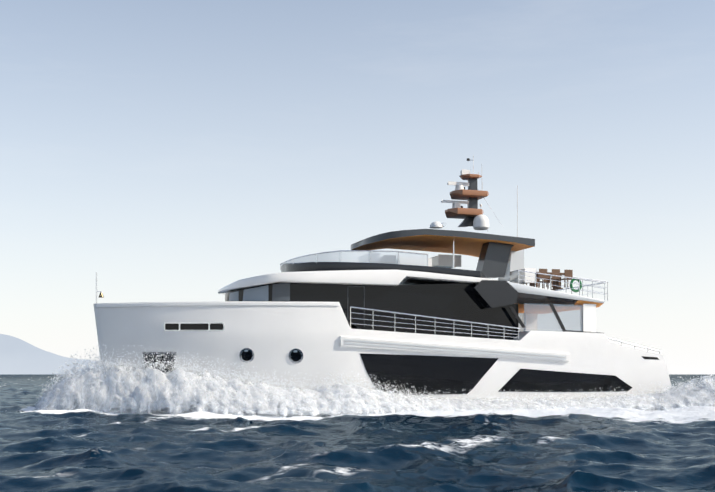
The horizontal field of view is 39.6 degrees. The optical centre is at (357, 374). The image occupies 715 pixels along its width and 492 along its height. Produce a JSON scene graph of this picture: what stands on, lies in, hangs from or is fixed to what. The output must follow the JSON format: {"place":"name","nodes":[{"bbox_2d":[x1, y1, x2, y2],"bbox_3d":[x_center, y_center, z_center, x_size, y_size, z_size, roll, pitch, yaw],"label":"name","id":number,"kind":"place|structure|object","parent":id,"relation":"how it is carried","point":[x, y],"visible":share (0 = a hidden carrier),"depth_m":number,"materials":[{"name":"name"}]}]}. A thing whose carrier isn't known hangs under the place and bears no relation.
{"place":"outdoors","nodes":[
{"label":"outdoors","id":0,"kind":"place"},
{"bbox_2d":[0,334,100,373],"bbox_3d":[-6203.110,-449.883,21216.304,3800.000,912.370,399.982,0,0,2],"label":"coast hills","id":1,"kind":"structure","parent":0,"point":[18,356],"depth_m":21280.69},
{"bbox_2d":[0,374,714,491],"bbox_3d":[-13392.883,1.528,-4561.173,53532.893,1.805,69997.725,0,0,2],"label":"sea","id":2,"kind":"structure","parent":0,"point":[600,449],"depth_m":21.46,"materials":[{"name":"liquid"}]},
{"bbox_2d":[20,344,714,412],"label":"spray drops","id":3,"kind":"object","parent":2,"relation":"on","point":[97,362],"visible":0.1,"depth_m":43.88,"materials":[{"name":"white liquid"}]},
{"bbox_2d":[33,354,714,417],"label":"bow spray","id":4,"kind":"object","parent":2,"relation":"on","point":[76,394],"visible":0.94,"depth_m":42.43,"materials":[{"name":"white liquid"}]},
{"bbox_2d":[93,155,670,399],"bbox_3d":[1.742,-4.255,49.458,28.822,14.116,7.424,0,0,-18],"label":"yacht","id":5,"kind":"object","parent":2,"relation":"on","point":[421,321],"visible":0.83,"depth_m":46.57,"materials":[{"name":"white"}]},
{"bbox_2d":[0,0,714,373],"label":"sky","id":6,"kind":"structure","parent":0,"point":[163,150],"materials":[{"name":"blue"}]}
]}

